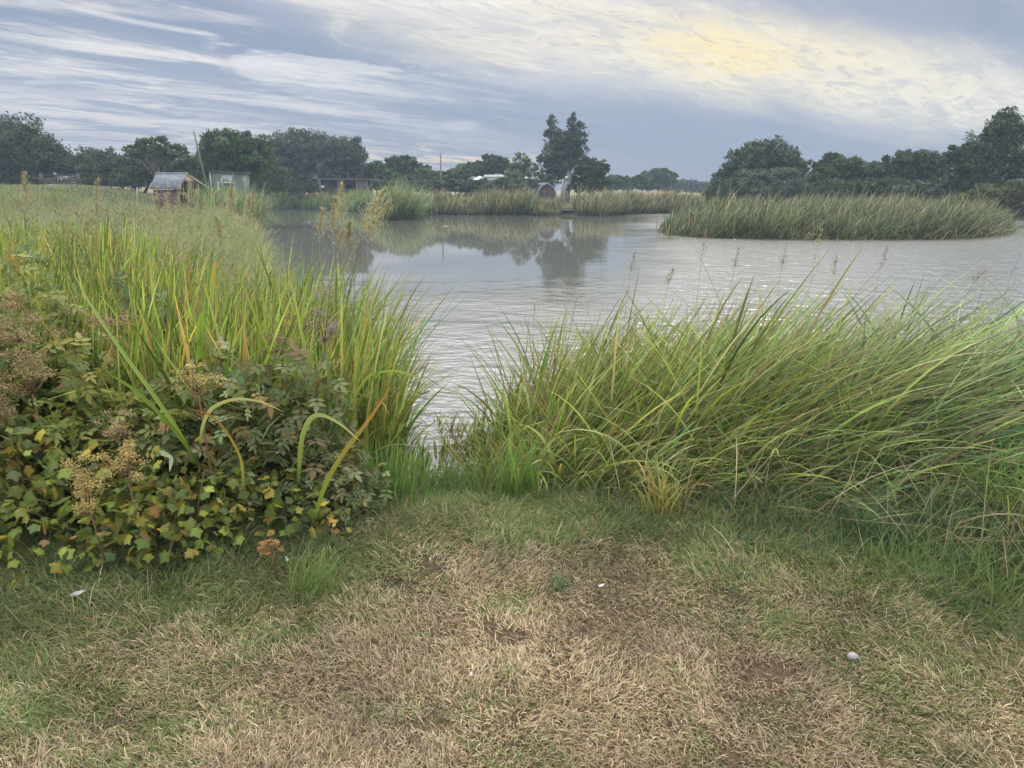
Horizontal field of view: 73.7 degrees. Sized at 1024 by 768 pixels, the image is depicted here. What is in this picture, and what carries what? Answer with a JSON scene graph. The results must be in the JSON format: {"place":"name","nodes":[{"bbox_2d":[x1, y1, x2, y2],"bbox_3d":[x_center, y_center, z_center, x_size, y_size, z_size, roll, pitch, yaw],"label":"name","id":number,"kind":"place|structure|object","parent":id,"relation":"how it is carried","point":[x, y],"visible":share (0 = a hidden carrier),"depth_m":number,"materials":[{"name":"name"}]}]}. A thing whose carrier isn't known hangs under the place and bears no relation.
{"place":"outdoors","nodes":[
{"label":"outdoors","id":0,"kind":"place"},
{"bbox_2d":[216,181,241,288],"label":"flowering reed","id":1,"kind":"object","parent":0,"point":[231,195],"visible":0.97,"depth_m":8.69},
{"bbox_2d":[0,187,1023,767],"bbox_3d":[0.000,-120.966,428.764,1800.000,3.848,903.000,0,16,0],"label":"ground","id":2,"kind":"structure","parent":0,"point":[510,633],"depth_m":2.42,"materials":[{"name":"plant"}]},
{"bbox_2d":[0,383,34,518],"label":"seed head","id":3,"kind":"object","parent":2,"relation":"on","point":[3,417],"visible":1,"depth_m":3.06},
{"bbox_2d":[0,325,64,521],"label":"seed head","id":4,"kind":"object","parent":2,"relation":"on","point":[29,386],"visible":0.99,"depth_m":3.09},
{"bbox_2d":[0,289,66,445],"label":"seed head","id":5,"kind":"object","parent":2,"relation":"on","point":[15,323],"visible":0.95,"depth_m":3.26},
{"bbox_2d":[2,227,70,322],"bbox_3d":[-3.333,-0.336,4.693,0.742,1.447,0.611,0,16,0],"label":"willowherb","id":6,"kind":"object","parent":2,"relation":"on","point":[37,257],"visible":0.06,"depth_m":4.58,"materials":[{"name":"brown plant"}]},
{"bbox_2d":[0,111,73,186],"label":"broadleaf tree","id":7,"kind":"object","parent":2,"relation":"on","point":[18,152],"visible":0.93,"depth_m":61.81,"materials":[{"name":"green plant"}]},
{"bbox_2d":[39,173,80,186],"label":"field gate","id":8,"kind":"structure","parent":2,"relation":"on","point":[77,177],"depth_m":57.43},
{"bbox_2d":[41,291,82,353],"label":"seed head","id":9,"kind":"object","parent":2,"relation":"on","point":[63,314],"visible":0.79,"depth_m":3.72},
{"bbox_2d":[0,244,132,491],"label":"tall bramble","id":10,"kind":"object","parent":2,"relation":"on","point":[20,271],"visible":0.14,"depth_m":3.71,"materials":[{"name":"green plant"}]},
{"bbox_2d":[0,170,141,186],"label":"hedge","id":11,"kind":"object","parent":2,"relation":"on","point":[113,180],"visible":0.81,"depth_m":61.86,"materials":[{"name":"green plant"}]},
{"bbox_2d":[0,389,164,587],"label":"maple leaved shrub","id":12,"kind":"object","parent":2,"relation":"on","point":[9,509],"visible":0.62,"depth_m":3.06,"materials":[{"name":"green plant"}]},
{"bbox_2d":[60,450,121,571],"bbox_3d":[-1.721,0.556,2.818,0.253,0.610,0.181,0,16,0],"label":"seed head","id":13,"kind":"object","parent":2,"relation":"on","point":[88,503],"visible":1,"depth_m":2.76},
{"bbox_2d":[0,320,183,553],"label":"bramble bush","id":14,"kind":"object","parent":2,"relation":"on","point":[69,381],"visible":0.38,"depth_m":3.33,"materials":[{"name":"green plant"}]},
{"bbox_2d":[61,145,125,186],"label":"hedge shrub","id":15,"kind":"object","parent":2,"relation":"on","point":[76,157],"visible":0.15,"depth_m":64.21,"materials":[{"name":"green plant"}]},
{"bbox_2d":[72,308,138,402],"bbox_3d":[-2.029,0.119,3.563,0.377,1.041,0.177,0,16,0],"label":"seed head","id":16,"kind":"object","parent":2,"relation":"on","point":[108,320],"visible":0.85,"depth_m":3.44},
{"bbox_2d":[87,405,139,513],"bbox_3d":[-1.787,0.429,3.131,0.186,0.674,0.188,0,16,0],"label":"seed head","id":17,"kind":"object","parent":2,"relation":"on","point":[121,433],"visible":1,"depth_m":3.05},
{"bbox_2d":[96,437,150,553],"bbox_3d":[-1.593,0.523,2.869,0.213,0.643,0.140,0,16,0],"label":"seed head","id":18,"kind":"object","parent":2,"relation":"on","point":[127,453],"visible":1,"depth_m":2.81},
{"bbox_2d":[72,146,209,192],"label":"hedge","id":19,"kind":"object","parent":2,"relation":"on","point":[100,163],"visible":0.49,"depth_m":62.39,"materials":[{"name":"green plant"}]},
{"bbox_2d":[103,270,181,353],"bbox_3d":[-2.616,-0.218,4.832,0.602,1.168,0.581,-13,20,-38],"label":"willowherb","id":20,"kind":"object","parent":2,"relation":"on","point":[118,286],"visible":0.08,"depth_m":4.69,"materials":[{"name":"green plant"}]},
{"bbox_2d":[121,133,190,189],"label":"oak tree","id":21,"kind":"object","parent":2,"relation":"on","point":[152,150],"visible":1,"depth_m":58.50,"materials":[{"name":"green plant"}]},
{"bbox_2d":[57,445,258,585],"bbox_3d":[-1.627,0.537,3.146,0.859,0.538,0.713,0,16,0],"label":"maple leaved shrub","id":22,"kind":"object","parent":2,"relation":"on","point":[109,530],"visible":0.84,"depth_m":3.02,"materials":[{"name":"green plant"}]},
{"bbox_2d":[64,370,274,532],"bbox_3d":[-1.744,0.343,3.473,1.124,0.824,0.893,0,16,0],"label":"bramble bush","id":23,"kind":"object","parent":2,"relation":"on","point":[164,440],"visible":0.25,"depth_m":3.32,"materials":[{"name":"green plant"}]},
{"bbox_2d":[0,182,344,385],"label":"rough meadow","id":24,"kind":"structure","parent":2,"relation":"on","point":[196,231],"depth_m":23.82,"materials":[{"name":"plant"}]},
{"bbox_2d":[150,172,209,213],"bbox_3d":[-18.647,-10.667,38.553,2.618,2.444,1.868,0,16,0],"label":"wooden hut","id":25,"kind":"object","parent":2,"relation":"on","point":[161,179],"visible":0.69,"depth_m":37.93,"materials":[{"name":"wood"}]},
{"bbox_2d":[169,361,232,512],"bbox_3d":[-1.384,0.328,3.111,0.280,0.884,0.161,-2,16,-8],"label":"seed head","id":26,"kind":"object","parent":2,"relation":"on","point":[201,383],"visible":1,"depth_m":3.01},
{"bbox_2d":[211,214,229,305],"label":"flowering reed","id":27,"kind":"object","parent":2,"relation":"on","point":[218,227],"visible":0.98,"depth_m":8.29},
{"bbox_2d":[207,171,250,199],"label":"green shed","id":28,"kind":"structure","parent":2,"relation":"on","point":[238,178],"depth_m":45.08,"materials":[{"name":"paint"}]},
{"bbox_2d":[174,164,293,195],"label":"hedge","id":29,"kind":"object","parent":2,"relation":"on","point":[278,176],"visible":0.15,"depth_m":66.86,"materials":[{"name":"green plant"}]},
{"bbox_2d":[195,127,281,187],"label":"hawthorn tree","id":30,"kind":"object","parent":2,"relation":"on","point":[227,151],"visible":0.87,"depth_m":54.35,"materials":[{"name":"green plant"}]},
{"bbox_2d":[237,194,257,279],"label":"flowering reed","id":31,"kind":"object","parent":2,"relation":"on","point":[248,205],"visible":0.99,"depth_m":8.26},
{"bbox_2d":[0,201,512,494],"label":"iris bed","id":32,"kind":"object","parent":2,"relation":"on","point":[175,353],"visible":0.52,"depth_m":4.53,"materials":[{"name":"plant"}]},
{"bbox_2d":[349,370,436,403],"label":"iris leaf","id":33,"kind":"object","parent":32,"relation":"attached to","point":[363,382],"visible":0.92,"depth_m":3.73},
{"bbox_2d":[165,449,352,564],"bbox_3d":[-1.232,0.537,3.306,0.893,0.436,0.689,0,16,0],"label":"maple leaved shrub","id":34,"kind":"object","parent":2,"relation":"on","point":[275,502],"visible":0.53,"depth_m":3.21,"materials":[{"name":"green plant"}]},
{"bbox_2d":[256,531,283,581],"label":"seed head","id":35,"kind":"object","parent":2,"relation":"on","point":[269,550],"visible":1,"depth_m":2.79},
{"bbox_2d":[220,236,320,291],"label":"reed clump","id":36,"kind":"object","parent":2,"relation":"on","point":[273,268],"visible":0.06,"depth_m":11.58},
{"bbox_2d":[167,329,377,537],"bbox_3d":[-1.242,0.225,3.517,1.011,1.051,0.950,-12,20,-36],"label":"bramble bush","id":37,"kind":"object","parent":2,"relation":"on","point":[274,448],"visible":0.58,"depth_m":3.37,"materials":[{"name":"green plant"}]},
{"bbox_2d":[72,270,196,463],"bbox_3d":[-1.697,-0.040,3.030,0.444,0.915,0.156,0,16,0],"label":"iris leaf","id":38,"kind":"object","parent":37,"relation":"on","point":[149,389],"visible":0.88,"depth_m":2.97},
{"bbox_2d":[108,373,203,468],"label":"iris leaf","id":39,"kind":"object","parent":37,"relation":"on","point":[161,415],"visible":0.99,"depth_m":2.89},
{"bbox_2d":[196,309,204,379],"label":"iris leaf","id":40,"kind":"object","parent":37,"relation":"on","point":[199,345],"visible":0.87,"depth_m":3.38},
{"bbox_2d":[198,398,282,450],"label":"iris leaf","id":41,"kind":"object","parent":37,"relation":"on","point":[210,410],"visible":0.93,"depth_m":2.73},
{"bbox_2d":[256,330,299,454],"bbox_3d":[-1.220,0.170,3.688,0.235,0.961,0.137,-7,17,-24],"label":"seed head","id":42,"kind":"object","parent":2,"relation":"on","point":[275,347],"visible":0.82,"depth_m":3.57},
{"bbox_2d":[201,184,376,211],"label":"reeds","id":43,"kind":"object","parent":2,"relation":"on","point":[355,199],"visible":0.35,"depth_m":74.77,"materials":[{"name":"plant"}]},
{"bbox_2d":[253,180,324,199],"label":"bramble","id":44,"kind":"object","parent":2,"relation":"on","point":[298,187],"visible":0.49,"depth_m":77.64,"materials":[{"name":"green plant"}]},
{"bbox_2d":[153,170,438,227],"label":"reed spit","id":45,"kind":"structure","parent":2,"relation":"on","point":[393,213],"depth_m":43.21,"materials":[{"name":"plant"}]},
{"bbox_2d":[277,302,321,410],"bbox_3d":[-1.216,0.085,3.998,0.226,1.130,0.210,11,19,33],"label":"seed head","id":46,"kind":"object","parent":2,"relation":"on","point":[288,318],"visible":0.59,"depth_m":3.87},
{"bbox_2d":[267,127,340,194],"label":"willow tree","id":47,"kind":"object","parent":2,"relation":"on","point":[300,153],"visible":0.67,"depth_m":78.72,"materials":[{"name":"green plant"}]},
{"bbox_2d":[280,533,365,618],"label":"green tuft","id":48,"kind":"object","parent":2,"relation":"on","point":[317,581],"visible":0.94,"depth_m":2.79,"materials":[{"name":"plant"}]},
{"bbox_2d":[305,276,341,365],"bbox_3d":[-1.040,0.038,3.845,0.240,1.287,0.158,0,16,0],"label":"seed head","id":49,"kind":"object","parent":2,"relation":"on","point":[325,332],"visible":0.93,"depth_m":3.74},
{"bbox_2d":[266,442,392,533],"bbox_3d":[-0.957,0.525,3.470,0.704,0.446,0.556,0,16,0],"label":"bramble bush","id":50,"kind":"object","parent":2,"relation":"on","point":[349,494],"visible":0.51,"depth_m":3.41,"materials":[{"name":"green plant"}]},
{"bbox_2d":[297,413,360,487],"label":"iris leaf","id":51,"kind":"object","parent":50,"relation":"on","point":[305,428],"visible":0.94,"depth_m":2.84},
{"bbox_2d":[326,341,341,472],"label":"iris leaf","id":52,"kind":"object","parent":50,"relation":"on","point":[335,433],"visible":0.71,"depth_m":3.47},
{"bbox_2d":[322,194,343,316],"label":"flowering reed","id":53,"kind":"object","parent":2,"relation":"on","point":[332,212],"visible":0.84,"depth_m":6.61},
{"bbox_2d":[315,511,351,541],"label":"leaves","id":54,"kind":"object","parent":2,"relation":"on","point":[329,521],"visible":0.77,"depth_m":3.25,"materials":[{"name":"green plant"}]},
{"bbox_2d":[313,134,369,181],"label":"willow tree","id":55,"kind":"object","parent":2,"relation":"on","point":[349,157],"visible":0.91,"depth_m":78.17,"materials":[{"name":"green plant"}]},
{"bbox_2d":[332,181,352,369],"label":"flowering reed","id":56,"kind":"object","parent":2,"relation":"on","point":[340,191],"visible":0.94,"depth_m":6.29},
{"bbox_2d":[318,179,372,195],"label":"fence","id":57,"kind":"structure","parent":2,"relation":"on","point":[332,185],"depth_m":77.59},
{"bbox_2d":[332,218,359,345],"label":"flowering reed","id":58,"kind":"object","parent":2,"relation":"on","point":[349,226],"visible":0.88,"depth_m":6.07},
{"bbox_2d":[359,205,381,310],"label":"flowering reed","id":59,"kind":"object","parent":2,"relation":"on","point":[371,219],"visible":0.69,"depth_m":6.63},
{"bbox_2d":[354,187,387,304],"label":"flowering reed","id":60,"kind":"object","parent":2,"relation":"on","point":[373,200],"visible":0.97,"depth_m":6.40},
{"bbox_2d":[329,497,418,557],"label":"straw tuft","id":61,"kind":"object","parent":2,"relation":"on","point":[379,528],"visible":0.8,"depth_m":3.29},
{"bbox_2d":[362,198,391,340],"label":"flowering reed","id":62,"kind":"object","parent":2,"relation":"on","point":[381,214],"visible":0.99,"depth_m":6.13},
{"bbox_2d":[361,160,399,197],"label":"shrub","id":63,"kind":"object","parent":2,"relation":"on","point":[375,169],"visible":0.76,"depth_m":79.76,"materials":[{"name":"green plant"}]},
{"bbox_2d":[347,423,457,510],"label":"green tuft","id":64,"kind":"object","parent":2,"relation":"on","point":[396,478],"visible":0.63,"depth_m":3.72,"materials":[{"name":"plant"}]},
{"bbox_2d":[384,155,431,180],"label":"broadleaf tree","id":65,"kind":"object","parent":2,"relation":"on","point":[405,164],"visible":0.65,"depth_m":85.18,"materials":[{"name":"green plant"}]},
{"bbox_2d":[371,446,454,498],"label":"green tuft","id":66,"kind":"object","parent":2,"relation":"on","point":[425,486],"visible":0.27,"depth_m":4.22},
{"bbox_2d":[400,164,474,184],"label":"shrub","id":67,"kind":"object","parent":2,"relation":"on","point":[458,171],"visible":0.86,"depth_m":79.93,"materials":[{"name":"green plant"}]},
{"bbox_2d":[370,177,539,197],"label":"osier bed","id":68,"kind":"object","parent":2,"relation":"on","point":[453,185],"visible":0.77,"depth_m":65.06,"materials":[{"name":"green plant"}]},
{"bbox_2d":[433,452,482,493],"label":"green tuft","id":69,"kind":"object","parent":2,"relation":"on","point":[445,474],"visible":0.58,"depth_m":4.13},
{"bbox_2d":[448,448,519,498],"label":"green tuft","id":70,"kind":"object","parent":2,"relation":"on","point":[484,488],"visible":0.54,"depth_m":4.19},
{"bbox_2d":[458,153,515,177],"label":"broadleaf tree","id":71,"kind":"object","parent":2,"relation":"on","point":[492,164],"visible":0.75,"depth_m":87.20,"materials":[{"name":"green plant"}]},
{"bbox_2d":[0,383,1023,648],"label":"bank grass","id":72,"kind":"structure","parent":2,"relation":"on","point":[826,535],"depth_m":3.20,"materials":[{"name":"plant"}]},
{"bbox_2d":[187,408,244,490],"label":"iris leaf","id":73,"kind":"object","parent":72,"relation":"on","point":[239,456],"visible":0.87,"depth_m":2.75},
{"bbox_2d":[311,387,390,525],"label":"iris leaf","id":74,"kind":"object","parent":72,"relation":"on","point":[338,461],"visible":0.99,"depth_m":2.98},
{"bbox_2d":[468,427,555,506],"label":"green tuft","id":75,"kind":"object","parent":2,"relation":"on","point":[522,483],"visible":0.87,"depth_m":3.87,"materials":[{"name":"plant"}]},
{"bbox_2d":[493,170,531,192],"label":"shrub","id":76,"kind":"object","parent":2,"relation":"on","point":[514,176],"visible":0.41,"depth_m":68.62,"materials":[{"name":"green plant"}]},
{"bbox_2d":[507,152,538,178],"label":"willow sapling","id":77,"kind":"object","parent":2,"relation":"on","point":[520,166],"visible":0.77,"depth_m":70.31,"materials":[{"name":"green plant"}]},
{"bbox_2d":[531,183,556,200],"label":"barrel hut","id":78,"kind":"object","parent":2,"relation":"on","point":[546,190],"visible":0.61,"depth_m":64.87,"materials":[{"name":"wood"}]},
{"bbox_2d":[529,196,564,215],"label":"bank reeds","id":79,"kind":"object","parent":2,"relation":"on","point":[547,207],"visible":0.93,"depth_m":57.45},
{"bbox_2d":[543,565,578,598],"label":"grass tuft","id":80,"kind":"object","parent":2,"relation":"on","point":[558,583],"visible":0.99,"depth_m":2.88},
{"bbox_2d":[532,111,590,203],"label":"poplar tree","id":81,"kind":"object","parent":2,"relation":"on","point":[562,158],"visible":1,"depth_m":67.85,"materials":[{"name":"green plant"}]},
{"bbox_2d":[566,156,610,197],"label":"alder tree","id":82,"kind":"object","parent":2,"relation":"on","point":[590,172],"visible":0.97,"depth_m":67.49,"materials":[{"name":"green plant"}]},
{"bbox_2d":[606,174,649,190],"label":"shrub row","id":83,"kind":"object","parent":2,"relation":"on","point":[618,182],"visible":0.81,"depth_m":104.96,"materials":[{"name":"green plant"}]},
{"bbox_2d":[638,167,678,191],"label":"broadleaf tree","id":84,"kind":"object","parent":2,"relation":"on","point":[663,178],"visible":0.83,"depth_m":114.08,"materials":[{"name":"green plant"}]},
{"bbox_2d":[606,447,712,522],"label":"yellow tuft","id":85,"kind":"object","parent":2,"relation":"on","point":[662,500],"visible":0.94,"depth_m":3.47,"materials":[{"name":"plant"}]},
{"bbox_2d":[672,178,713,194],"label":"woodland edge","id":86,"kind":"object","parent":2,"relation":"on","point":[696,185],"visible":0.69,"depth_m":143.31,"materials":[{"name":"green plant"}]},
{"bbox_2d":[382,182,1023,218],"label":"bank reeds","id":87,"kind":"object","parent":2,"relation":"on","point":[608,203],"visible":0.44,"depth_m":58.45,"materials":[{"name":"plant"}]},
{"bbox_2d":[429,243,1023,562],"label":"bank sedge","id":88,"kind":"object","parent":2,"relation":"on","point":[601,396],"visible":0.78,"depth_m":4.11,"materials":[{"name":"plant"}]},
{"bbox_2d":[450,381,1023,605],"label":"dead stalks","id":89,"kind":"object","parent":2,"relation":"on","point":[840,494],"visible":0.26,"depth_m":3.40,"materials":[{"name":"green plant"}]},
{"bbox_2d":[707,134,811,191],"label":"oak tree","id":90,"kind":"object","parent":2,"relation":"on","point":[764,154],"visible":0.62,"depth_m":61.93,"materials":[{"name":"green plant"}]},
{"bbox_2d":[720,166,811,200],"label":"shrub","id":91,"kind":"object","parent":2,"relation":"on","point":[785,173],"visible":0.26,"depth_m":56.80,"materials":[{"name":"green plant"}]},
{"bbox_2d":[702,177,831,203],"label":"hedge","id":92,"kind":"object","parent":2,"relation":"on","point":[794,187],"visible":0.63,"depth_m":53.59,"materials":[{"name":"green plant"}]},
{"bbox_2d":[714,466,838,549],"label":"green tuft","id":93,"kind":"object","parent":2,"relation":"on","point":[780,508],"visible":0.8,"depth_m":3.33,"materials":[{"name":"plant"}]},
{"bbox_2d":[811,151,843,173],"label":"ash tree","id":94,"kind":"object","parent":2,"relation":"on","point":[820,166],"visible":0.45,"depth_m":60.75,"materials":[{"name":"green plant"}]},
{"bbox_2d":[678,184,1000,237],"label":"island plumes","id":95,"kind":"object","parent":2,"relation":"on","point":[848,207],"visible":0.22,"depth_m":32.55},
{"bbox_2d":[656,212,1023,239],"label":"island fringe","id":96,"kind":"object","parent":2,"relation":"on","point":[993,233],"visible":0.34,"depth_m":29.92,"materials":[{"name":"plant"}]},
{"bbox_2d":[661,187,1023,239],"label":"island reeds","id":97,"kind":"object","parent":2,"relation":"on","point":[779,216],"visible":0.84,"depth_m":30.95,"materials":[{"name":"plant"}]},
{"bbox_2d":[800,155,895,197],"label":"thorn thicket","id":98,"kind":"object","parent":2,"relation":"on","point":[848,169],"visible":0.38,"depth_m":54.92,"materials":[{"name":"green plant"}]},
{"bbox_2d":[813,372,909,465],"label":"green tuft","id":99,"kind":"object","parent":2,"relation":"on","point":[861,424],"visible":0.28,"depth_m":3.78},
{"bbox_2d":[816,481,944,554],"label":"bluegreen tuft","id":100,"kind":"object","parent":2,"relation":"on","point":[871,529],"visible":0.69,"depth_m":3.22,"materials":[{"name":"plant"}]},
{"bbox_2d":[818,506,1000,614],"bbox_3d":[1.756,0.706,2.962,0.830,0.268,0.705,0,16,0],"label":"green tuft","id":101,"kind":"object","parent":2,"relation":"on","point":[912,552],"visible":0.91,"depth_m":2.94,"materials":[{"name":"plant"}]},
{"bbox_2d":[869,149,949,182],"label":"broadleaf tree","id":102,"kind":"object","parent":2,"relation":"on","point":[920,164],"visible":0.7,"depth_m":53.76,"materials":[{"name":"green plant"}]},
{"bbox_2d":[801,174,1023,201],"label":"hedge","id":103,"kind":"object","parent":2,"relation":"on","point":[885,185],"visible":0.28,"depth_m":51.70,"materials":[{"name":"green plant"}]},
{"bbox_2d":[890,176,944,202],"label":"shrub","id":104,"kind":"object","parent":2,"relation":"on","point":[929,191],"visible":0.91,"depth_m":47.82,"materials":[{"name":"green plant"}]},
{"bbox_2d":[859,489,1011,571],"bbox_3d":[2.003,0.666,3.124,0.694,0.260,0.648,0,16,0],"label":"bluegreen tuft","id":105,"kind":"object","parent":2,"relation":"on","point":[943,530],"visible":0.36,"depth_m":3.11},
{"bbox_2d":[884,516,1023,625],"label":"green tuft","id":106,"kind":"object","parent":2,"relation":"on","point":[991,588],"visible":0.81,"depth_m":2.80,"materials":[{"name":"plant"}]},
{"bbox_2d":[904,415,1023,548],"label":"green tuft","id":107,"kind":"object","parent":2,"relation":"on","point":[1021,485],"visible":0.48,"depth_m":3.24,"materials":[{"name":"plant"}]},
{"bbox_2d":[934,105,1023,192],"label":"oak tree","id":108,"kind":"object","parent":2,"relation":"on","point":[974,161],"visible":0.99,"depth_m":48.80,"materials":[{"name":"green plant"}]},
{"bbox_2d":[935,179,1023,220],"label":"shrub","id":109,"kind":"object","parent":2,"relation":"on","point":[1015,199],"visible":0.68,"depth_m":40.29,"materials":[{"name":"green plant"}]},
{"bbox_2d":[0,0,1023,189],"label":"sky","id":110,"kind":"structure","parent":0,"point":[675,85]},
{"bbox_2d":[249,209,1023,484],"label":"pond water","id":111,"kind":"structure","parent":0,"point":[507,264],"depth_m":17.09,"materials":[{"name":"grey liquid"}]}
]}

